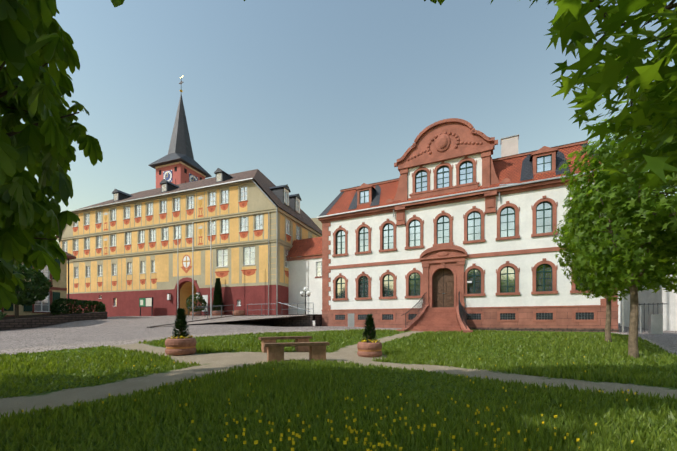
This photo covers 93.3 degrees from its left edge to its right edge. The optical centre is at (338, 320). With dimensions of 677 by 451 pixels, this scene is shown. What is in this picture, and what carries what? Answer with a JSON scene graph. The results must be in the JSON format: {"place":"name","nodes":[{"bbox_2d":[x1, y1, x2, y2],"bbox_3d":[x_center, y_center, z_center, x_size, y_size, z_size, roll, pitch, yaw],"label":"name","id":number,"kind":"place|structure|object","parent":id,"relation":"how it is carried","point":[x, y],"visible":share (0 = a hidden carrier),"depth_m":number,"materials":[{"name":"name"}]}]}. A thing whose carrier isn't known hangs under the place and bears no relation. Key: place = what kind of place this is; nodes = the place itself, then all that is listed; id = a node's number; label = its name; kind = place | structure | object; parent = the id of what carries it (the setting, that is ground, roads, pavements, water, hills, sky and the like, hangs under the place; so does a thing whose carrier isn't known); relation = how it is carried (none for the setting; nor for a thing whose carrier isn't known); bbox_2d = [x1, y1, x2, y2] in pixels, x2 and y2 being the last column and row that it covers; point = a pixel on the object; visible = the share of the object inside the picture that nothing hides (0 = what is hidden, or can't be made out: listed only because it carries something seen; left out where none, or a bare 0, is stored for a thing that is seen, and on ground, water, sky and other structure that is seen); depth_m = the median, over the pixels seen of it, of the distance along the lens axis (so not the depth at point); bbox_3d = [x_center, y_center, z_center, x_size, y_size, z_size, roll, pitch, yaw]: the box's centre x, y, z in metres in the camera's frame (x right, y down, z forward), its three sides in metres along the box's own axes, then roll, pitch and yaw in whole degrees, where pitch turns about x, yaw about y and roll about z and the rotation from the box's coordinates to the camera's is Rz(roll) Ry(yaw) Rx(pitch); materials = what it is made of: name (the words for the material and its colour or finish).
{"place":"outdoors","nodes":[
{"label":"outdoors","id":0,"kind":"place"},
{"bbox_2d":[3,257,66,314],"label":"house wall","id":1,"kind":"structure","parent":0,"point":[61,282],"depth_m":28.91,"materials":[{"name":"yellow paint"}]},
{"bbox_2d":[0,313,72,319],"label":"site soil","id":2,"kind":"structure","parent":0,"point":[23,316],"depth_m":25.48,"materials":[{"name":"brown soil"}]},
{"bbox_2d":[0,311,6,319],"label":"shrub","id":3,"kind":"object","parent":2,"relation":"on","point":[2,315],"visible":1,"depth_m":21.63,"materials":[{"name":"green plant"}]},
{"bbox_2d":[11,264,52,318],"bbox_3d":[-23.606,-2.118,23.403,3.897,4.341,3.884,0,0,-1],"label":"ball tree","id":4,"kind":"object","parent":2,"relation":"on","point":[39,278],"depth_m":23.37,"materials":[{"name":"green plant"}]},
{"bbox_2d":[49,298,105,314],"bbox_3d":[-22.477,-1.191,27.718,1.525,1.559,3.813,0,0,35],"label":"hedge","id":5,"kind":"object","parent":2,"relation":"on","point":[72,305],"visible":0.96,"depth_m":27.23,"materials":[{"name":"green plant"}]},
{"bbox_2d":[0,0,102,309],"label":"chestnut","id":6,"kind":"object","parent":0,"point":[34,36],"depth_m":2.74,"materials":[{"name":"green plant"}]},
{"bbox_2d":[139,298,144,305],"bbox_3d":[-22.180,-2.073,36.148,0.880,0.910,0.010,0,0,20],"label":"notice board","id":7,"kind":"object","parent":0,"point":[143,299],"visible":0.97,"depth_m":36.13,"materials":[{"name":"green metal"}]},
{"bbox_2d":[140,298,151,305],"bbox_3d":[-21.660,-2.073,35.955,1.730,0.910,0.013,0,0,20],"label":"paper","id":8,"kind":"object","parent":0,"point":[148,301],"visible":1,"depth_m":35.81,"materials":[{"name":"white paper"}]},
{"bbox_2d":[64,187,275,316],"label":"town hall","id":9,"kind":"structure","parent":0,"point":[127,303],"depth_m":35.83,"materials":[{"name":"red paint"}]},
{"bbox_2d":[170,308,189,338],"bbox_3d":[-5.242,0.109,10.619,0.679,1.101,0.626,0,0,-1],"label":"conical shrub","id":10,"kind":"object","parent":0,"point":[181,323],"depth_m":10.52,"materials":[{"name":"green plant"}]},
{"bbox_2d":[156,163,204,187],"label":"church tower","id":11,"kind":"structure","parent":0,"point":[179,175],"depth_m":62.34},
{"bbox_2d":[159,167,201,184],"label":"tower windows","id":12,"kind":"structure","parent":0,"point":[175,170],"depth_m":62.31,"materials":[{"name":"glass"}]},
{"bbox_2d":[167,293,199,299],"bbox_3d":[-17.106,-2.673,35.209,4.418,0.650,0.250,0,0,20],"label":"town hall globe","id":13,"kind":"object","parent":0,"point":[168,296],"visible":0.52,"depth_m":35.82,"materials":[{"name":"white glass"}]},
{"bbox_2d":[158,315,305,326],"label":"ramp","id":14,"kind":"structure","parent":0,"point":[234,319],"depth_m":26.07,"materials":[{"name":"grey concrete"}]},
{"bbox_2d":[177,218,211,317],"bbox_3d":[-13.875,-4.798,30.650,4.605,9.500,0.178,0,0,25],"label":"round pole","id":15,"kind":"object","parent":14,"relation":"on","point":[193,275],"visible":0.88,"depth_m":30.62,"materials":[{"name":"grey metal"}]},
{"bbox_2d":[190,310,244,315],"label":"planters","id":16,"kind":"object","parent":14,"relation":"on","point":[236,312],"visible":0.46,"depth_m":32.35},
{"bbox_2d":[186,294,206,311],"bbox_3d":[-14.824,-1.842,33.220,2.070,2.044,2.056,0,0,-1],"label":"shrub","id":17,"kind":"object","parent":16,"relation":"on","point":[202,300],"visible":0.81,"depth_m":32.92,"materials":[{"name":"green plant"}]},
{"bbox_2d":[212,278,223,310],"bbox_3d":[-12.423,-2.666,32.888,1.450,3.537,1.346,0,0,-1],"label":"conifer","id":18,"kind":"object","parent":16,"relation":"on","point":[217,299],"depth_m":32.60,"materials":[{"name":"green plant"}]},
{"bbox_2d":[111,0,444,6],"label":"leaves","id":19,"kind":"object","parent":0,"point":[116,3],"visible":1,"depth_m":2.72,"materials":[{"name":"green plant"}]},
{"bbox_2d":[278,220,300,314],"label":"town hall side","id":20,"kind":"structure","parent":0,"point":[283,294],"depth_m":32.70,"materials":[{"name":"paint"}]},
{"bbox_2d":[280,215,320,283],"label":"wall","id":21,"kind":"structure","parent":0,"point":[282,230],"depth_m":32.50,"materials":[{"name":"paint"}]},
{"bbox_2d":[284,235,296,277],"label":"ornaments","id":22,"kind":"object","parent":21,"relation":"attached to","point":[286,274],"visible":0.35,"depth_m":33.26},
{"bbox_2d":[300,287,310,295],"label":"street lamp globes","id":23,"kind":"object","parent":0,"point":[307,293],"visible":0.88,"depth_m":29.11,"materials":[{"name":"white glass"}]},
{"bbox_2d":[0,315,676,450],"bbox_3d":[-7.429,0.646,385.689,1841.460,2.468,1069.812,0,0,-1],"label":"ground","id":24,"kind":"structure","parent":0,"point":[127,332],"depth_m":10.70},
{"bbox_2d":[0,255,75,316],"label":"house stone","id":25,"kind":"object","parent":24,"relation":"on","point":[52,287],"visible":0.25,"depth_m":28.30,"materials":[{"name":"grey stone"}]},
{"bbox_2d":[4,259,59,311],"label":"windows","id":26,"kind":"structure","parent":25,"relation":"attached to","point":[56,295],"depth_m":27.05,"materials":[{"name":"black glass"}]},
{"bbox_2d":[35,265,48,310],"bbox_3d":[-27.104,-3.173,24.892,0.001,4.750,7.500,0,0,23],"label":"house glass","id":27,"kind":"object","parent":25,"relation":"attached to","point":[45,304],"depth_m":28.03,"materials":[{"name":"grey glass"}]},
{"bbox_2d":[34,270,49,311],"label":"window frames","id":28,"kind":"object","parent":25,"relation":"attached to","point":[46,298],"visible":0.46,"depth_m":28.12,"materials":[{"name":"white wood"}]},
{"bbox_2d":[68,259,68,298],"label":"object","id":29,"kind":"object","parent":25,"relation":"attached to","point":[68,278],"visible":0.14,"depth_m":29.47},
{"bbox_2d":[0,312,321,330],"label":"wall stone","id":30,"kind":"object","parent":24,"relation":"on","point":[307,320],"visible":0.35,"depth_m":26.31,"materials":[{"name":"stone"}]},
{"bbox_2d":[61,186,275,314],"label":"wall","id":31,"kind":"structure","parent":24,"relation":"on","point":[161,274],"depth_m":36.54,"materials":[{"name":"yellow paint"}]},
{"bbox_2d":[70,178,277,314],"bbox_3d":[-20.622,-6.601,36.273,31.149,15.305,0.357,0,0,20],"label":"rain gutter","id":32,"kind":"object","parent":31,"relation":"attached to","point":[218,185],"visible":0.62,"depth_m":31.43,"materials":[{"name":"grey metal"}]},
{"bbox_2d":[155,161,205,176],"bbox_3d":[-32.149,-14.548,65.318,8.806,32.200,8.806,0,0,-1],"label":"cornice","id":33,"kind":"structure","parent":24,"relation":"on","point":[174,163],"depth_m":62.71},
{"bbox_2d":[148,94,211,177],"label":"spire","id":34,"kind":"structure","parent":33,"relation":"on","point":[180,147],"depth_m":63.75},
{"bbox_2d":[163,170,197,181],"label":"clock face","id":35,"kind":"object","parent":33,"relation":"attached to","point":[168,178],"visible":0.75,"depth_m":62.53},
{"bbox_2d":[165,338,196,355],"bbox_3d":[-5.236,0.856,10.629,0.950,0.551,0.950,0,0,-1],"label":"planter","id":36,"kind":"object","parent":24,"relation":"on","point":[185,342],"visible":0.88,"depth_m":10.25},
{"bbox_2d":[166,346,195,348],"bbox_3d":[-5.236,0.875,10.629,0.888,0.057,0.888,0,0,-1],"label":"copper planter","id":37,"kind":"object","parent":36,"relation":"in","point":[180,347],"visible":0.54,"depth_m":10.25,"materials":[{"name":"brown metal"}]},
{"bbox_2d":[56,169,321,237],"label":"roof","id":38,"kind":"structure","parent":24,"relation":"on","point":[262,181],"depth_m":38.14,"materials":[{"name":"tile"}]},
{"bbox_2d":[262,184,301,217],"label":"dormers","id":39,"kind":"object","parent":38,"relation":"on","point":[278,191],"visible":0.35,"depth_m":34.94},
{"bbox_2d":[57,174,321,293],"bbox_3d":[-19.542,-6.855,43.109,33.780,18.514,13.200,0,0,20],"label":"town hall","id":40,"kind":"object","parent":24,"relation":"on","point":[259,202],"visible":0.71,"depth_m":35.27,"materials":[{"name":"yellow paint"}]},
{"bbox_2d":[104,200,201,266],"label":"painted emblems","id":41,"kind":"object","parent":40,"relation":"attached to","point":[200,230],"visible":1,"depth_m":35.16,"materials":[{"name":"red paint"}]},
{"bbox_2d":[103,195,202,240],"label":"ornaments","id":42,"kind":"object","parent":40,"relation":"attached to","point":[200,198],"depth_m":34.63},
{"bbox_2d":[63,173,262,310],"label":"windows","id":43,"kind":"structure","parent":40,"relation":"attached to","point":[205,297],"depth_m":36.56,"materials":[{"name":"white wood"}]},
{"bbox_2d":[72,201,262,287],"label":"ornaments","id":44,"kind":"object","parent":40,"relation":"attached to","point":[213,239],"visible":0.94,"depth_m":35.65},
{"bbox_2d":[112,168,232,201],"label":"dormers","id":45,"kind":"object","parent":40,"relation":"attached to","point":[170,186],"visible":0.46,"depth_m":38.12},
{"bbox_2d":[284,188,299,213],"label":"dormer windows","id":46,"kind":"structure","parent":40,"relation":"attached to","point":[297,200],"depth_m":35.41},
{"bbox_2d":[261,339,308,352],"bbox_3d":[-1.939,1.018,11.746,1.710,0.681,0.340,0,0,-27],"label":"bench stone","id":47,"kind":"object","parent":24,"relation":"on","point":[297,349],"visible":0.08,"depth_m":11.81,"materials":[{"name":"stone"}]},
{"bbox_2d":[258,336,311,339],"bbox_3d":[-1.938,0.633,11.743,1.910,0.090,0.395,0,0,-27],"label":"bench seat","id":48,"kind":"object","parent":47,"relation":"on","point":[284,337],"visible":1,"depth_m":11.55,"materials":[{"name":"brown wood"}]},
{"bbox_2d":[267,346,325,361],"bbox_3d":[-1.228,1.071,9.459,1.696,0.654,0.340,0,0,-19],"label":"stone bench","id":49,"kind":"object","parent":24,"relation":"on","point":[315,352],"visible":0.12,"depth_m":9.27,"materials":[{"name":"brown stone"}]},
{"bbox_2d":[264,342,329,346],"bbox_3d":[-1.227,0.698,9.457,1.896,0.090,0.395,0,0,-19],"label":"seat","id":50,"kind":"object","parent":49,"relation":"on","point":[289,344],"visible":1,"depth_m":9.28,"materials":[{"name":"brown wood"}]},
{"bbox_2d":[278,207,321,286],"bbox_3d":[-3.782,-7.298,37.349,0.340,7.540,13.140,0,0,20],"label":"framing","id":51,"kind":"object","parent":24,"relation":"on","point":[285,244],"visible":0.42,"depth_m":33.23,"materials":[{"name":"wood"}]},
{"bbox_2d":[285,219,310,267],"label":"window frames","id":52,"kind":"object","parent":51,"relation":"attached to","point":[290,235],"visible":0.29,"depth_m":33.92,"materials":[{"name":"white wood"}]},
{"bbox_2d":[287,254,321,260],"bbox_3d":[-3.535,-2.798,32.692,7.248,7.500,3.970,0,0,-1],"label":"roof eave","id":53,"kind":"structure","parent":24,"relation":"on","point":[304,257],"depth_m":32.47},
{"bbox_2d":[288,258,321,325],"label":"wall","id":54,"kind":"structure","parent":24,"relation":"on","point":[302,274],"depth_m":32.61,"materials":[{"name":"white paint"}]},
{"bbox_2d":[286,237,321,257],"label":"roof","id":55,"kind":"structure","parent":54,"relation":"on","point":[307,246],"depth_m":33.02,"materials":[{"name":"red tile"}]},
{"bbox_2d":[317,262,320,275],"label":"window","id":56,"kind":"structure","parent":54,"relation":"attached to","point":[318,268],"depth_m":32.02,"materials":[{"name":"white glass"}]},
{"bbox_2d":[316,261,321,276],"bbox_3d":[-1.720,-5.148,31.850,1.110,1.500,0.060,0,0,26],"label":"window frame","id":57,"kind":"object","parent":54,"relation":"attached to","point":[319,271],"visible":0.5,"depth_m":31.91,"materials":[{"name":"white wood"}]},
{"bbox_2d":[0,328,676,450],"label":"lawn tufts","id":58,"kind":"object","parent":24,"relation":"on","point":[276,392],"visible":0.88,"depth_m":5.08,"materials":[{"name":"green plant"}]},
{"bbox_2d":[22,335,635,450],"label":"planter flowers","id":59,"kind":"object","parent":58,"relation":"on","point":[356,438],"visible":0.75,"depth_m":3.75,"materials":[{"name":"yellow plant"}]},
{"bbox_2d":[357,341,381,356],"bbox_3d":[1.109,1.020,11.386,0.900,0.522,0.900,0,0,-1],"label":"planter","id":60,"kind":"object","parent":24,"relation":"on","point":[363,345],"visible":0.83,"depth_m":11.01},
{"bbox_2d":[358,349,380,351],"bbox_3d":[1.109,1.038,11.386,0.842,0.054,0.842,0,0,-1],"label":"copper planter","id":61,"kind":"object","parent":60,"relation":"in","point":[369,350],"visible":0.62,"depth_m":11.00,"materials":[{"name":"brown metal"}]},
{"bbox_2d":[318,118,618,332],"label":"stone trim","id":62,"kind":"structure","parent":24,"relation":"on","point":[441,141],"depth_m":23.04,"materials":[{"name":"red stone"}]},
{"bbox_2d":[433,268,453,307],"bbox_3d":[7.818,-2.423,23.775,1.550,2.950,0.040,0,0,26],"label":"door","id":63,"kind":"structure","parent":62,"relation":"attached to","point":[448,288],"depth_m":23.77,"materials":[{"name":"brown wood"}]},
{"bbox_2d":[318,143,598,216],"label":"roof slates","id":64,"kind":"object","parent":62,"relation":"on","point":[527,169],"visible":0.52,"depth_m":21.76,"materials":[{"name":"red tile"}]},
{"bbox_2d":[336,154,581,297],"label":"window frames","id":65,"kind":"object","parent":62,"relation":"attached to","point":[443,222],"visible":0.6,"depth_m":22.88,"materials":[{"name":"white wood"}]},
{"bbox_2d":[326,141,599,214],"bbox_3d":[10.060,-11.048,28.489,20.740,4.100,11.640,0,0,26],"label":"roof","id":66,"kind":"object","parent":62,"relation":"on","point":[511,168],"visible":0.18,"depth_m":22.59,"materials":[{"name":"red tile"}]},
{"bbox_2d":[329,153,604,328],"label":"wall","id":67,"kind":"structure","parent":62,"relation":"on","point":[526,262],"depth_m":22.76,"materials":[{"name":"white paint"}]},
{"bbox_2d":[501,136,517,156],"bbox_3d":[12.791,-12.523,23.904,1.100,1.950,0.800,0,0,26],"label":"white chimney","id":68,"kind":"object","parent":62,"relation":"on","point":[509,146],"visible":0.57,"depth_m":23.55,"materials":[{"name":"white paint"}]},
{"bbox_2d":[322,306,617,328],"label":"stone plinth","id":69,"kind":"structure","parent":24,"relation":"on","point":[563,317],"depth_m":21.35,"materials":[{"name":"red sandstone"}]},
{"bbox_2d":[316,134,623,331],"bbox_3d":[8.205,-6.258,24.738,20.900,14.620,3.470,0,0,26],"label":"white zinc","id":70,"kind":"object","parent":24,"relation":"on","point":[350,320],"visible":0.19,"depth_m":22.77,"materials":[{"name":"white metal"}]},
{"bbox_2d":[468,327,618,331],"bbox_3d":[11.222,1.062,21.723,12.180,1.180,0.100,0,0,26],"label":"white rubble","id":71,"kind":"object","parent":24,"relation":"on","point":[556,329],"visible":0.23,"depth_m":20.45,"materials":[{"name":"grey stone"}]},
{"bbox_2d":[491,0,676,195],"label":"maple","id":72,"kind":"object","parent":24,"relation":"on","point":[653,107],"depth_m":2.76,"materials":[{"name":"green plant"}]},
{"bbox_2d":[564,234,611,341],"bbox_3d":[11.709,-2.164,13.395,3.560,6.359,2.249,0,0,24],"label":"tree trunk","id":73,"kind":"object","parent":24,"relation":"on","point":[608,323],"visible":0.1,"depth_m":13.55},
{"bbox_2d":[553,167,676,301],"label":"tree foliage","id":74,"kind":"object","parent":24,"relation":"on","point":[587,281],"visible":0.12,"depth_m":13.99,"materials":[{"name":"green plant"}]},
{"bbox_2d":[559,112,676,293],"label":"tree foliage","id":75,"kind":"object","parent":24,"relation":"on","point":[658,230],"visible":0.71,"depth_m":9.08,"materials":[{"name":"green plant"}]},
{"bbox_2d":[592,143,675,357],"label":"tree trunk","id":76,"kind":"object","parent":24,"relation":"on","point":[633,349],"visible":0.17,"depth_m":9.48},
{"bbox_2d":[618,263,676,330],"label":"wall","id":77,"kind":"structure","parent":24,"relation":"on","point":[658,297],"depth_m":21.95,"materials":[{"name":"white paint"}]},
{"bbox_2d":[639,306,662,333],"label":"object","id":78,"kind":"object","parent":24,"relation":"on","point":[655,323],"visible":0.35,"depth_m":17.62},
{"bbox_2d":[2,0,676,242],"label":"sky","id":79,"kind":"structure","parent":0,"point":[322,98],"materials":[{"name":"blue"}]},
{"bbox_2d":[361,314,378,342],"bbox_3d":[1.104,0.285,11.381,0.704,1.100,0.623,0,0,-1],"label":"potted conifer","id":80,"kind":"object","parent":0,"point":[369,319],"depth_m":11.28,"materials":[{"name":"green plant"}]},
{"bbox_2d":[139,297,666,331],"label":"railings","id":81,"kind":"object","parent":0,"point":[205,311],"depth_m":27.77,"materials":[{"name":"metal"}]}
]}

